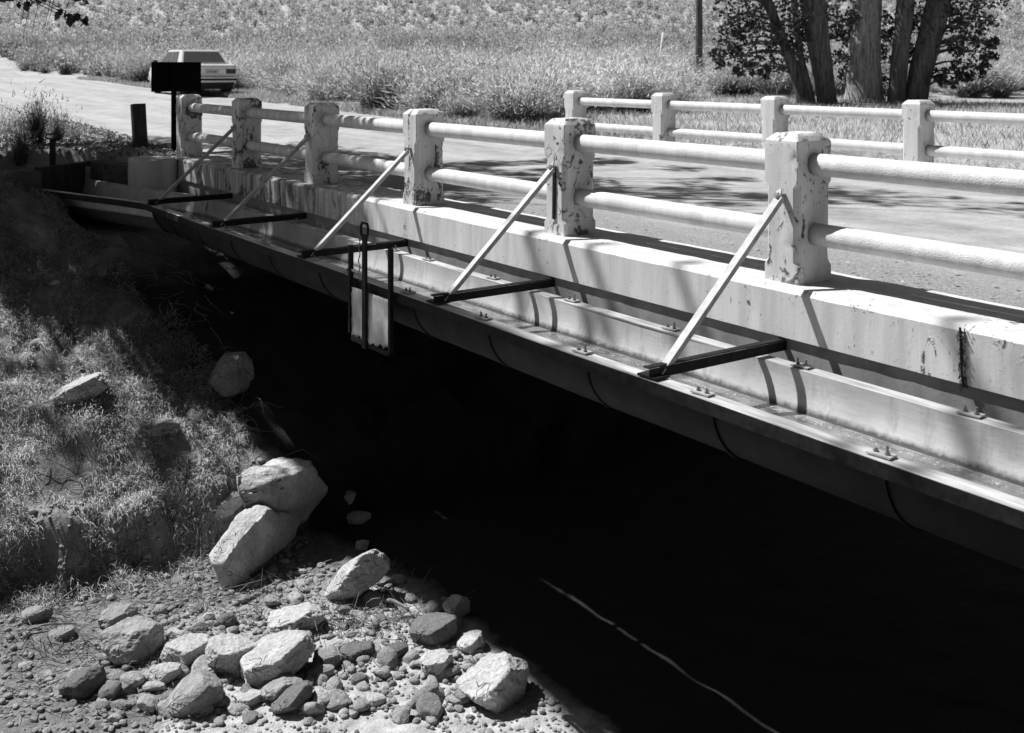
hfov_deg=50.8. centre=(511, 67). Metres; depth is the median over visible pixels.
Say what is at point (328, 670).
rock
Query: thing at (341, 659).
driftwood stick
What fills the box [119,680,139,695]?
cobble
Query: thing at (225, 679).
cobble
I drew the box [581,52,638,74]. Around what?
brush shrub
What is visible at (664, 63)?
brush shrub
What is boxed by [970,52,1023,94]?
brush shrub
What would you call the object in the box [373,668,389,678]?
cobble
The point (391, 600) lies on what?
driftwood stick
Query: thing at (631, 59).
brush shrub
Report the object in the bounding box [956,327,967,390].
crack
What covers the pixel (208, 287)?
cobble
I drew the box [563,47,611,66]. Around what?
brush shrub
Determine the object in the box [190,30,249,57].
brush shrub
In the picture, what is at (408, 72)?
brush shrub
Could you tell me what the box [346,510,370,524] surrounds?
rock
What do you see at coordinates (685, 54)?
brush shrub
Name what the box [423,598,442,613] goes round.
cobble
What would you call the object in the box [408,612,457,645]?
rock
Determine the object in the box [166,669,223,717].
rock
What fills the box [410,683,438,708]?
cobble
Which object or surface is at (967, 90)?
brush shrub
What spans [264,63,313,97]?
brush shrub
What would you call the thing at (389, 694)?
cobble
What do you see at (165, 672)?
rock
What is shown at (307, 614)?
rock
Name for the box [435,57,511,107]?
brush shrub
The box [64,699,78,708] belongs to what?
cobble
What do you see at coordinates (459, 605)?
rock
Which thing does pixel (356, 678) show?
rock
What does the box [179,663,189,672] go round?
cobble
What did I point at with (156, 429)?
rock
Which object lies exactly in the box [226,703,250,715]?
cobble
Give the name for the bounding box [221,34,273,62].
brush shrub
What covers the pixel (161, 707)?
cobble
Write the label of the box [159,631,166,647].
cobble
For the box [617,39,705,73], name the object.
brush shrub
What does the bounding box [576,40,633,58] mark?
brush shrub
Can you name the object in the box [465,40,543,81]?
brush shrub
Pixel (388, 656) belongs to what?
cobble
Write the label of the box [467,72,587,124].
brush shrub
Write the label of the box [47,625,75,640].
rock
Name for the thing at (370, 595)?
cobble
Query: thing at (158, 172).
end block
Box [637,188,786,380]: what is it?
flume brace
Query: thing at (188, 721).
cobble
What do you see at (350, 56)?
brush shrub
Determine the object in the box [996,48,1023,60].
brush shrub
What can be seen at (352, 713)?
cobble
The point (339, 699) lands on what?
cobble
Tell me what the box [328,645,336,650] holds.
cobble
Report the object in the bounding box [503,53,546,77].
brush shrub
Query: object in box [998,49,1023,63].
brush shrub
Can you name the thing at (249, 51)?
brush shrub
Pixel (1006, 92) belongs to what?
brush shrub
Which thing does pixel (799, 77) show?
cottonwood tree
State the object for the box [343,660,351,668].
cobble
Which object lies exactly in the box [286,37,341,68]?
brush shrub
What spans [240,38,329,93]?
brush shrub
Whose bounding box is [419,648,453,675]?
rock
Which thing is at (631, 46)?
brush shrub
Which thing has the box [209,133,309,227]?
flume brace
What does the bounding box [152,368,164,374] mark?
cobble
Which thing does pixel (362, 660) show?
gravel
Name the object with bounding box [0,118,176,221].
leaf litter
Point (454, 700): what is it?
cobble
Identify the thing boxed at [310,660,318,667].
cobble
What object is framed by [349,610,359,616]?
cobble
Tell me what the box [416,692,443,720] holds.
cobble
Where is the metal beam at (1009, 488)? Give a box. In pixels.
[67,206,1023,498]
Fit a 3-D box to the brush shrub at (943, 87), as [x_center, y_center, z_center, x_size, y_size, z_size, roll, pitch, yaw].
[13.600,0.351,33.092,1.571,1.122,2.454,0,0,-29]
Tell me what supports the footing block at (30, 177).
on the ground at (620, 572)
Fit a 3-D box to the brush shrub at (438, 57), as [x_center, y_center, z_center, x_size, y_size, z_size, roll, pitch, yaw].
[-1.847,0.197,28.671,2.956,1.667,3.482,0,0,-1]
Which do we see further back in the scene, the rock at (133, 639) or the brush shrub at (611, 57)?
the brush shrub at (611, 57)
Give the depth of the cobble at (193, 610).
8.99 m
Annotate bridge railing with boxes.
[171,94,1023,399]
[564,90,1023,197]
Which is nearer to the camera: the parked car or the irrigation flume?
the irrigation flume
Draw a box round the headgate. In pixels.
[33,133,89,193]
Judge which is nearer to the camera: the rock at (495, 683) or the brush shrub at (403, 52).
the rock at (495, 683)
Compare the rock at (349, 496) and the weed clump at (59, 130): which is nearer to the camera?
the rock at (349, 496)
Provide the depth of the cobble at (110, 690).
7.67 m
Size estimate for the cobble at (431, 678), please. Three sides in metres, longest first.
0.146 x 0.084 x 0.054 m
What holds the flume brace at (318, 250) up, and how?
attached to the bridge railing at (791, 286)
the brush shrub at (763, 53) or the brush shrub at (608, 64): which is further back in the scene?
the brush shrub at (763, 53)
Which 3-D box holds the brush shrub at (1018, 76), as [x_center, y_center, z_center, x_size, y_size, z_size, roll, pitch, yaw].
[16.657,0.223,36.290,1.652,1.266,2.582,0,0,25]
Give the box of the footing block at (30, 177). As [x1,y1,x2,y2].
[4,169,41,191]
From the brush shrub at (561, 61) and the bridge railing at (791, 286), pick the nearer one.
the bridge railing at (791, 286)
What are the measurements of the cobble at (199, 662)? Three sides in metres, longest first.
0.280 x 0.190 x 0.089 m
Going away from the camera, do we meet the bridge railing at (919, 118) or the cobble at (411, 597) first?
the cobble at (411, 597)
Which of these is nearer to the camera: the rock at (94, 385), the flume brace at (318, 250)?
the flume brace at (318, 250)
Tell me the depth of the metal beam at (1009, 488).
6.09 m
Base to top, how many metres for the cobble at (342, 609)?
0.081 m
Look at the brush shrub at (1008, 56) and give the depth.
37.37 m
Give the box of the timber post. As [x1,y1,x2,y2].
[130,103,147,147]
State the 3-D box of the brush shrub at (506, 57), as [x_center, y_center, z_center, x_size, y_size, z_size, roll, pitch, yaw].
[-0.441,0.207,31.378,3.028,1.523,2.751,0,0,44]
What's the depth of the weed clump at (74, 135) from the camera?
18.47 m
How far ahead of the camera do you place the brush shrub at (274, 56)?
39.41 m
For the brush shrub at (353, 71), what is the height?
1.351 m
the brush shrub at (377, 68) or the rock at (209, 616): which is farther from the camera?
the brush shrub at (377, 68)
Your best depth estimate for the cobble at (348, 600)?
9.19 m
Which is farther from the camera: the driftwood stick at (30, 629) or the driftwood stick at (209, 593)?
the driftwood stick at (209, 593)
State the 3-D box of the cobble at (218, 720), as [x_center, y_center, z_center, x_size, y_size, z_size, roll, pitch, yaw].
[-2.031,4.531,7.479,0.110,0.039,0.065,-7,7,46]
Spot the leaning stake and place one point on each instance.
(662, 39)
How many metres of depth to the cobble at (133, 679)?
7.83 m
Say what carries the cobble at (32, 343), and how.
on the ground at (620, 572)
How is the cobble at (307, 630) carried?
on the ground at (620, 572)
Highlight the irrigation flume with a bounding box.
[40,179,1023,569]
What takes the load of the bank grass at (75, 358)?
on the ground at (620, 572)
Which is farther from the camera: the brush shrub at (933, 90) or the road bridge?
the brush shrub at (933, 90)
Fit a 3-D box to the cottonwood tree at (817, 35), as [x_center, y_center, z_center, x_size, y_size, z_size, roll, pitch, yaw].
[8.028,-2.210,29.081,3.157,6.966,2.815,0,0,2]
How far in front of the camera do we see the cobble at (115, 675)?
7.89 m
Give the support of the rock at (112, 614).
on the ground at (620, 572)
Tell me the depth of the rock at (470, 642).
8.44 m
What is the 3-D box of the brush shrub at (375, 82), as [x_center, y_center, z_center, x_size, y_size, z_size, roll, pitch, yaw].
[-3.052,0.238,25.624,3.292,1.739,2.902,0,0,31]
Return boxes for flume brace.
[146,124,235,204]
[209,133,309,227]
[297,145,410,258]
[426,162,555,304]
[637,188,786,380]
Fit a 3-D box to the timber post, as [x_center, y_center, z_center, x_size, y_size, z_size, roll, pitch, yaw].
[-5.867,0.993,17.000,0.240,0.848,0.228,0,0,-35]
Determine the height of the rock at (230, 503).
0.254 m
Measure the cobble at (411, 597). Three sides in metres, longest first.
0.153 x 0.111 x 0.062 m
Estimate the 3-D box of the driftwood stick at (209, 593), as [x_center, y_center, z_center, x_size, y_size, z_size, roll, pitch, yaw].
[-2.570,4.493,9.214,0.946,0.046,0.021,0,0,-28]
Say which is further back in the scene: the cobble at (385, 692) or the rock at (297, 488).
the rock at (297, 488)
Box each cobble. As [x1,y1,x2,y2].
[17,661,32,667]
[28,338,42,348]
[50,280,61,286]
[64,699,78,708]
[90,701,97,711]
[95,701,109,709]
[96,269,107,278]
[98,653,104,661]
[98,678,111,690]
[98,680,121,698]
[106,670,124,680]
[107,713,122,722]
[111,699,130,709]
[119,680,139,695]
[120,671,144,687]
[136,694,158,712]
[140,681,165,690]
[143,670,148,682]
[150,715,156,723]
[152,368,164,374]
[153,604,167,613]
[156,699,176,718]
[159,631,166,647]
[160,690,171,700]
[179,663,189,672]
[185,719,191,724]
[189,603,202,615]
[191,458,200,464]
[191,655,215,673]
[197,705,213,717]
[204,284,212,290]
[214,716,223,725]
[221,674,232,683]
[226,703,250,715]
[234,439,246,444]
[241,683,254,692]
[242,711,258,723]
[264,595,280,605]
[287,591,303,603]
[290,600,301,605]
[294,627,312,638]
[301,702,324,715]
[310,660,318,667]
[310,688,329,703]
[315,672,327,685]
[325,689,349,710]
[326,676,342,689]
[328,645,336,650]
[338,605,351,613]
[338,622,348,630]
[340,598,351,602]
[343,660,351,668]
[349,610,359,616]
[349,710,357,716]
[352,698,370,711]
[356,611,365,621]
[356,681,369,690]
[362,590,387,608]
[367,621,379,629]
[373,641,380,653]
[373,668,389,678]
[375,614,386,621]
[377,646,397,668]
[381,689,388,695]
[386,691,393,697]
[388,680,395,686]
[392,705,410,723]
[393,672,402,678]
[398,608,408,612]
[401,649,419,663]
[402,613,414,618]
[403,593,416,602]
[409,677,418,684]
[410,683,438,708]
[412,656,420,666]
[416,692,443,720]
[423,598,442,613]
[427,662,460,681]
[427,674,437,683]
[430,683,443,696]
[449,693,465,704]
[450,613,462,628]
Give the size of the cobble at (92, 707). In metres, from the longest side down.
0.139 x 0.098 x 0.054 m
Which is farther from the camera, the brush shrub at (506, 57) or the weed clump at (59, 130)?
the brush shrub at (506, 57)
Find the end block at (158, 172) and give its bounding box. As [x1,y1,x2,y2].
[128,155,177,191]
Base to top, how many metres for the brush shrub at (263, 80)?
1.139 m
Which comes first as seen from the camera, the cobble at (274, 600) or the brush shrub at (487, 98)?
the cobble at (274, 600)
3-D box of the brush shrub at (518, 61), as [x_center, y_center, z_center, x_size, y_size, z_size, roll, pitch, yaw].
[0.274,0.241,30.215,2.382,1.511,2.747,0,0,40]
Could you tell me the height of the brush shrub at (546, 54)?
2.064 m
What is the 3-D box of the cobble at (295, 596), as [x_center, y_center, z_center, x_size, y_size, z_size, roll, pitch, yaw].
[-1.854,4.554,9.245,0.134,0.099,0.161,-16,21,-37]
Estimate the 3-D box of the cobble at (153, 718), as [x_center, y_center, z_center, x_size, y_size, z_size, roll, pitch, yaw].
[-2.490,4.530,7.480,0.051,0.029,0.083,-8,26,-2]
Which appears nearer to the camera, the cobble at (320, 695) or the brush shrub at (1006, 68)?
the cobble at (320, 695)
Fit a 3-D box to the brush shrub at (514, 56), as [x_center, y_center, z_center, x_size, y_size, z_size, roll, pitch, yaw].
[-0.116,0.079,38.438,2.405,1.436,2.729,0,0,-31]
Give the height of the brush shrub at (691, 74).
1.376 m
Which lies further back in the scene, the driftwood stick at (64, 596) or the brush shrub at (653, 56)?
the brush shrub at (653, 56)
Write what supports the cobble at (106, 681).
on the ground at (620, 572)
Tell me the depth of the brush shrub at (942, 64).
34.89 m
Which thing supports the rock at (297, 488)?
on the ground at (620, 572)
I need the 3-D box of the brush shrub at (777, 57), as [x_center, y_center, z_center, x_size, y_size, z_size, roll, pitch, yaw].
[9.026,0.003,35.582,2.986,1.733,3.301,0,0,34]
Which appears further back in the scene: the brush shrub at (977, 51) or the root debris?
the brush shrub at (977, 51)
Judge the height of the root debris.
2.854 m
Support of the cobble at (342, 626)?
on the ground at (620, 572)
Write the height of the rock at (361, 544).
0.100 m
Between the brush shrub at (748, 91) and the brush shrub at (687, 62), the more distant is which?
the brush shrub at (687, 62)
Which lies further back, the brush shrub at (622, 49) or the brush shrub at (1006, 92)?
the brush shrub at (622, 49)
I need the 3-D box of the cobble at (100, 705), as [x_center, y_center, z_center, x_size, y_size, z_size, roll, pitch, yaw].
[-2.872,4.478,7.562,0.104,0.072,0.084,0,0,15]
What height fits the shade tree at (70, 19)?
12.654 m
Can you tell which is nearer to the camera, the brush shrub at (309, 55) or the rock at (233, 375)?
the rock at (233, 375)
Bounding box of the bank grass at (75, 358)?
[0,172,254,614]
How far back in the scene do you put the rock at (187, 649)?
8.18 m
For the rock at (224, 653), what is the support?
on the ground at (620, 572)
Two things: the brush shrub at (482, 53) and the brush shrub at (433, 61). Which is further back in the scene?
the brush shrub at (482, 53)
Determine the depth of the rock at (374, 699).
7.70 m
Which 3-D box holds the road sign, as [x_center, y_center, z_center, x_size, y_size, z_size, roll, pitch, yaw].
[-5.101,0.701,16.429,0.760,1.560,0.051,0,0,-35]
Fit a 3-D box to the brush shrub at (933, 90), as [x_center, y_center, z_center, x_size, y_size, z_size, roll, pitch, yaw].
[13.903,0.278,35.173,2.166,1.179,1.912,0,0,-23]
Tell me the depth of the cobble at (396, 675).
8.06 m
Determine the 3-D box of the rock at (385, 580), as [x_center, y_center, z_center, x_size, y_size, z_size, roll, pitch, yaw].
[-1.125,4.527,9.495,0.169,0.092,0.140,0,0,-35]
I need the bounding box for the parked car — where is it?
[148,50,237,94]
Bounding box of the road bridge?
[177,178,1023,426]
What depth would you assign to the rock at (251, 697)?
7.71 m
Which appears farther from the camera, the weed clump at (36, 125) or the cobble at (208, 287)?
the weed clump at (36, 125)
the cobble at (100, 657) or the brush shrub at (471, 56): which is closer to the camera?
the cobble at (100, 657)
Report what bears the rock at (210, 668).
on the ground at (620, 572)
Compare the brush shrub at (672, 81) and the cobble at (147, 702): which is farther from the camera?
the brush shrub at (672, 81)
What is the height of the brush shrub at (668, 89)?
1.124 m
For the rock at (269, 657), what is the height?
0.370 m
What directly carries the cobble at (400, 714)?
on the ground at (620, 572)
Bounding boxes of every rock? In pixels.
[19,605,53,624]
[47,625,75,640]
[48,372,108,404]
[58,665,106,700]
[97,602,137,628]
[99,615,163,665]
[141,417,180,437]
[147,662,181,683]
[159,633,209,665]
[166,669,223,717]
[191,621,207,632]
[202,612,214,619]
[205,633,257,674]
[207,666,218,674]
[208,351,253,398]
[209,503,299,588]
[214,490,241,519]
[216,613,236,626]
[234,689,261,707]
[236,457,327,524]
[240,630,315,688]
[259,672,302,700]
[267,602,325,632]
[271,680,312,713]
[312,648,341,667]
[312,664,334,677]
[325,549,389,600]
[340,640,374,662]
[344,490,355,504]
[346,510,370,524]
[350,673,367,685]
[355,540,368,549]
[366,692,386,706]
[375,576,392,586]
[386,642,408,657]
[392,574,404,584]
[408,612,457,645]
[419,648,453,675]
[442,594,469,616]
[452,689,470,704]
[456,652,529,713]
[457,630,484,653]
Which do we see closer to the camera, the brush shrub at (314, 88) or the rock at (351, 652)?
the rock at (351, 652)
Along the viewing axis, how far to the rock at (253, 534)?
9.66 m
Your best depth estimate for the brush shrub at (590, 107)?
25.40 m
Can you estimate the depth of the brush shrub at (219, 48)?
38.04 m
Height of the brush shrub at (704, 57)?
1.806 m
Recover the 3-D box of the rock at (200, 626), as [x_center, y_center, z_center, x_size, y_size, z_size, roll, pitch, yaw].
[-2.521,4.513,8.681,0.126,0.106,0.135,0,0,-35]
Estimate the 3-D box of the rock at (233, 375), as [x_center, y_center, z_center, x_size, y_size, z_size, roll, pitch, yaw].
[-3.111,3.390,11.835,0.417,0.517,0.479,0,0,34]
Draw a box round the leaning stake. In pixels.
[660,32,663,52]
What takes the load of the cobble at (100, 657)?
on the ground at (620, 572)
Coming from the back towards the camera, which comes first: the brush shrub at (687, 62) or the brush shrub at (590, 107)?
the brush shrub at (687, 62)
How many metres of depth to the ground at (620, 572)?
10.28 m
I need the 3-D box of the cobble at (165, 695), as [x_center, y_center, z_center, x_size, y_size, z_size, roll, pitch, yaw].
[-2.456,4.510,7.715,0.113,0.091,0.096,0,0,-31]
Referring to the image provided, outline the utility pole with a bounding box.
[695,0,702,82]
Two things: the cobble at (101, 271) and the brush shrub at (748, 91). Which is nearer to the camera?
the cobble at (101, 271)
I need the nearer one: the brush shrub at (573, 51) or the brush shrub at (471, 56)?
the brush shrub at (471, 56)
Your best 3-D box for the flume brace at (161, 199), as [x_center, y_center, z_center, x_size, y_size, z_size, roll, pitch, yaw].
[-3.902,1.181,13.215,1.115,0.942,0.143,0,0,-35]
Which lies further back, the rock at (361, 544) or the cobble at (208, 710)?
the rock at (361, 544)
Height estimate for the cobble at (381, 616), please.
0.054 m
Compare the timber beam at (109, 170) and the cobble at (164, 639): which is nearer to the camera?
the cobble at (164, 639)
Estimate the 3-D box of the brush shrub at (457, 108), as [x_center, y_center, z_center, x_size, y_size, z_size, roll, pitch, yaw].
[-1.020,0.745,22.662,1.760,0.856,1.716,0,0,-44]
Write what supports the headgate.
attached to the irrigation flume
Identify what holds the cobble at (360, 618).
on the ground at (620, 572)
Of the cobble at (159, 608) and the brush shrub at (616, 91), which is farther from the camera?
the brush shrub at (616, 91)
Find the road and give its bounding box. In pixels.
[0,68,1023,307]
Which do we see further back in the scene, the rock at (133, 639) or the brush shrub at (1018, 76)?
the brush shrub at (1018, 76)
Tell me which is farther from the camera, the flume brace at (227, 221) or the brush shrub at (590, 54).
the brush shrub at (590, 54)
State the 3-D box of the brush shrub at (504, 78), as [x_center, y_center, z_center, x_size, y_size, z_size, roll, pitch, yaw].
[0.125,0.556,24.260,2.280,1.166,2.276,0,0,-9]
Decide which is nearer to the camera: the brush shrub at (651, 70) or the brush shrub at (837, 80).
the brush shrub at (651, 70)
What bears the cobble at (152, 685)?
on the ground at (620, 572)
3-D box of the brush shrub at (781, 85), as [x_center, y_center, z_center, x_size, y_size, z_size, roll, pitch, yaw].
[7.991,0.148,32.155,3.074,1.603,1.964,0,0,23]
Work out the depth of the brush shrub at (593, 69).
28.70 m
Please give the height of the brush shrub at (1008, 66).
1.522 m
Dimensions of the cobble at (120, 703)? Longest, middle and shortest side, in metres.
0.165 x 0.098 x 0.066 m
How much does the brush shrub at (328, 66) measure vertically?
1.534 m
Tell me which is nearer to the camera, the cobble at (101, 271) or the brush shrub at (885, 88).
the cobble at (101, 271)
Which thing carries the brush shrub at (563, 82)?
on the ground at (620, 572)
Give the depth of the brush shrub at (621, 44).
41.71 m
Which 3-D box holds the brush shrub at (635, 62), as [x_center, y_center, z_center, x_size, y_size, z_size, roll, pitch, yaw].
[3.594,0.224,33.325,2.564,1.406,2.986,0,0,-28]
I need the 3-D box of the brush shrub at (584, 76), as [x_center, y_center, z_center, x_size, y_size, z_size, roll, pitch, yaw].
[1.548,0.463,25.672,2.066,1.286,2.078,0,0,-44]
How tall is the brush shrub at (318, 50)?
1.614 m
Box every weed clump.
[0,107,42,164]
[1,77,62,143]
[45,94,82,141]
[64,119,87,138]
[98,128,115,138]
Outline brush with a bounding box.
[0,0,1023,81]
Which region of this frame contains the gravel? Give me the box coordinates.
[0,457,572,732]
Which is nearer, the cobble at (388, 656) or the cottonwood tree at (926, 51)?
the cobble at (388, 656)
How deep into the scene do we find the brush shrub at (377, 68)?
27.12 m
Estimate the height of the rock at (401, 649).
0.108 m
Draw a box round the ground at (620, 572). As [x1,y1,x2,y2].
[0,0,1023,732]
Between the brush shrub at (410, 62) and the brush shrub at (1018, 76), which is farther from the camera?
the brush shrub at (1018, 76)
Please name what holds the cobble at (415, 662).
on the ground at (620, 572)
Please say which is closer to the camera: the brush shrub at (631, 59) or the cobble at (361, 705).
the cobble at (361, 705)
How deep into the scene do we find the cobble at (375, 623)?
8.69 m
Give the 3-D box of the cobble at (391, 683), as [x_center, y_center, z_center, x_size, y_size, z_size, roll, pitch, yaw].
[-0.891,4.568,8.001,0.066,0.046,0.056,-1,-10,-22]
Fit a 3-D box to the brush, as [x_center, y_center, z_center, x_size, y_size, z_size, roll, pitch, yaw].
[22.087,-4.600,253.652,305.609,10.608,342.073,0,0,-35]
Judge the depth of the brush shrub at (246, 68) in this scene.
37.82 m
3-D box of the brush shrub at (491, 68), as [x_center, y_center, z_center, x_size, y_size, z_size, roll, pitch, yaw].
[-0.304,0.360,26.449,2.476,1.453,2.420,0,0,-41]
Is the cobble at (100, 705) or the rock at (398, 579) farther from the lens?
the rock at (398, 579)
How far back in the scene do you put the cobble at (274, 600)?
9.15 m
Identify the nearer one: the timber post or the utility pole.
the timber post
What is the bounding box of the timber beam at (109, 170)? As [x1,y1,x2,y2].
[90,159,127,184]
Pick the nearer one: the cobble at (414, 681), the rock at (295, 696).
the rock at (295, 696)
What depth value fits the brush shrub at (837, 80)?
32.14 m
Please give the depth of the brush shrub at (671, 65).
30.87 m
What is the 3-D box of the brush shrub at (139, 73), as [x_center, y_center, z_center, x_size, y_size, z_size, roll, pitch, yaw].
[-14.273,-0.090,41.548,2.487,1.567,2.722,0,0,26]
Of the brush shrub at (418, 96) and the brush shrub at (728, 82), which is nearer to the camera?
the brush shrub at (418, 96)
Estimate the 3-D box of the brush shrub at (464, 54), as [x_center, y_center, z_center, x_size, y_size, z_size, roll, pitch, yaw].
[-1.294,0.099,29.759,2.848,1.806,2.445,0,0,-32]
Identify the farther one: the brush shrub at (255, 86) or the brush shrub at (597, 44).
the brush shrub at (597, 44)
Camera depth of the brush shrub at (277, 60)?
35.85 m
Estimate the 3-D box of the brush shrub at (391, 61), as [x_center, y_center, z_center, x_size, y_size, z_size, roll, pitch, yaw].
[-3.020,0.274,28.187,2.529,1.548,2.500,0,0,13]
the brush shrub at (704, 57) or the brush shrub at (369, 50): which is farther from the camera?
the brush shrub at (704, 57)
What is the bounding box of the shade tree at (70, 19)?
[0,0,88,35]
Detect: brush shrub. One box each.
[90,42,162,80]
[110,48,164,81]
[139,49,180,79]
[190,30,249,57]
[196,45,242,67]
[219,44,271,73]
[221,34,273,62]
[224,45,270,65]
[224,52,260,89]
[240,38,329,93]
[242,57,269,88]
[242,62,302,90]
[251,50,301,76]
[255,49,313,87]
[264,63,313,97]
[268,47,366,100]
[270,49,373,90]
[278,42,387,75]
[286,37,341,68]
[292,48,338,67]
[298,45,340,57]
[314,42,429,111]
[325,39,381,64]
[328,33,393,62]
[328,56,384,99]
[349,58,407,102]
[355,52,526,113]
[365,51,419,79]
[368,43,422,57]
[371,45,423,60]
[382,54,428,67]
[382,56,426,104]
[388,47,442,62]
[392,36,517,89]
[394,40,446,56]
[400,45,457,62]
[404,44,487,69]
[419,41,488,67]
[423,85,487,117]
[432,59,557,121]
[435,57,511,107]
[454,46,499,62]
[462,53,529,83]
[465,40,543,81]
[465,47,497,62]
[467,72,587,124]
[474,69,524,103]
[477,54,610,117]
[481,49,530,66]
[488,52,530,63]
[493,50,543,72]
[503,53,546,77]
[506,55,604,108]
[507,32,608,73]
[526,38,571,65]
[529,46,601,75]
[549,61,612,111]
[558,45,655,86]
[559,42,590,57]
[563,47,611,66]
[564,44,610,62]
[571,70,613,112]
[573,51,702,113]
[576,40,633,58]
[578,60,605,80]
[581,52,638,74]
[586,50,638,69]
[590,36,661,61]
[595,40,656,58]
[598,54,681,111]
[600,37,653,53]
[614,48,646,67]
[614,53,658,70]
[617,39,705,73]
[628,69,697,112]
[631,49,714,100]
[634,51,710,84]
[645,65,696,95]
[652,58,709,91]
[655,47,707,74]
[668,52,707,75]
[675,41,713,73]
[685,36,778,96]
[689,62,757,96]
[743,45,779,64]
[743,50,812,97]
[754,46,804,63]
[792,49,842,95]
[811,67,844,96]
[842,54,909,97]
[929,66,947,92]
[930,43,1021,97]
[930,66,969,95]
[934,44,971,72]
[941,41,1019,62]
[964,55,1023,87]
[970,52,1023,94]
[977,62,1023,97]
[979,46,1023,79]
[992,62,1023,91]
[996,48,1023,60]
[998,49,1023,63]
[999,49,1023,89]
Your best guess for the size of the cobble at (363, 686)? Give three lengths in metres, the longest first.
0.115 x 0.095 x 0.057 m
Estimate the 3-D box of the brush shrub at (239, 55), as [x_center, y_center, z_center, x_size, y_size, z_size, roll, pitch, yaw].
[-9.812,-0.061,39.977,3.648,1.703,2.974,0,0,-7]
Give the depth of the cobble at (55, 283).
12.60 m
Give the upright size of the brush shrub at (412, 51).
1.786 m
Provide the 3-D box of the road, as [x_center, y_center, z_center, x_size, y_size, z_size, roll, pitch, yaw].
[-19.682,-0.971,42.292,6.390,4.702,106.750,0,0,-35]
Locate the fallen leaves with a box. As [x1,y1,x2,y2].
[367,183,1016,299]
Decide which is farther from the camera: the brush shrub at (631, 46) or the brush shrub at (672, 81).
the brush shrub at (631, 46)
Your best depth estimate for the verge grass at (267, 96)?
22.33 m
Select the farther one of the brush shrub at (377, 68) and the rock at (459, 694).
the brush shrub at (377, 68)
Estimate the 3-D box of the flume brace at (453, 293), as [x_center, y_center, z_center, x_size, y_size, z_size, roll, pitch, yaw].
[-0.106,1.181,7.816,1.115,0.942,0.143,0,0,-35]
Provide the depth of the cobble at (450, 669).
8.08 m
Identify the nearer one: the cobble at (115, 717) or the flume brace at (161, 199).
the cobble at (115, 717)
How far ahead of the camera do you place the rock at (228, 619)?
8.78 m
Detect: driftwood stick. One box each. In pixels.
[18,623,75,634]
[56,566,109,603]
[153,578,265,608]
[334,644,343,674]
[383,598,408,609]
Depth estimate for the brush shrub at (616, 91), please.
25.06 m
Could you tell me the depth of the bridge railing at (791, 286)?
7.07 m
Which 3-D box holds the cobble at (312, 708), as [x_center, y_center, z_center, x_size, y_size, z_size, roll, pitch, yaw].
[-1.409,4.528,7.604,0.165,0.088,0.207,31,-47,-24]
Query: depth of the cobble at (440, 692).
7.82 m
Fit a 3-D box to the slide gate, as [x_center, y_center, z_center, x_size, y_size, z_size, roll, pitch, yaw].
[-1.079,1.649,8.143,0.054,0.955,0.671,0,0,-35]
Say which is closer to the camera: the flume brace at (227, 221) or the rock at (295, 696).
the rock at (295, 696)
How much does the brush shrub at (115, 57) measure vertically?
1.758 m
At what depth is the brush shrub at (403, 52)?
36.38 m
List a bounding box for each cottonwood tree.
[707,0,833,103]
[751,0,857,103]
[829,0,894,102]
[881,0,1010,103]
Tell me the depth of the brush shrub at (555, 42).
33.64 m
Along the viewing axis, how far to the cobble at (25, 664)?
8.11 m
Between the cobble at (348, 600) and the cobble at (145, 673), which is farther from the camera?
the cobble at (348, 600)
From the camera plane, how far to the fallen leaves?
7.52 m
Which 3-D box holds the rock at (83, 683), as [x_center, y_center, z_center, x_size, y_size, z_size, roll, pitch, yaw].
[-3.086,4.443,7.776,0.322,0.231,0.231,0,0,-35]
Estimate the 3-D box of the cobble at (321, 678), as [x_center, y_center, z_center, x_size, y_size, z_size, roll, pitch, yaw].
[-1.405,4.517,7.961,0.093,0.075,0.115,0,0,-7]
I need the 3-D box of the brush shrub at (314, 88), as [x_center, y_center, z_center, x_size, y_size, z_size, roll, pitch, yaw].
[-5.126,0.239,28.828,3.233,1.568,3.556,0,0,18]
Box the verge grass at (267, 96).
[0,75,1023,168]
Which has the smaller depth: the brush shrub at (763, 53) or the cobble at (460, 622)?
the cobble at (460, 622)
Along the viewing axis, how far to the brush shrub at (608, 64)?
26.68 m
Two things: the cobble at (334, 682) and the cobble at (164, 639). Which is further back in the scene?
the cobble at (164, 639)
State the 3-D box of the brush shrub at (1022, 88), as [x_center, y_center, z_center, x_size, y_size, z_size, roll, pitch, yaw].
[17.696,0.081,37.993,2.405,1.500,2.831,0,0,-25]
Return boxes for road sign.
[151,62,200,150]
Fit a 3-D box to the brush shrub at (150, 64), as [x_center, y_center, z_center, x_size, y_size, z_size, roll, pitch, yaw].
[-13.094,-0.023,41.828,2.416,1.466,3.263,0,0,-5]
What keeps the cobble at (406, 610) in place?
on the ground at (620, 572)
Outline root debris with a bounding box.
[0,214,483,726]
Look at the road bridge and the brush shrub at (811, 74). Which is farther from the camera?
the brush shrub at (811, 74)
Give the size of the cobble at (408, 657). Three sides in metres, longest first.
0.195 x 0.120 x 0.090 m
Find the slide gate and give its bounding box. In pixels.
[348,221,393,355]
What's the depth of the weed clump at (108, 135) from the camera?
18.49 m
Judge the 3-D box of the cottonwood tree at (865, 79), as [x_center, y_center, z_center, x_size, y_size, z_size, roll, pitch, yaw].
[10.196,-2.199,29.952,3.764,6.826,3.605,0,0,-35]
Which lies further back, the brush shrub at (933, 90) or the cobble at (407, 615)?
the brush shrub at (933, 90)
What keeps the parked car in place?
on the road

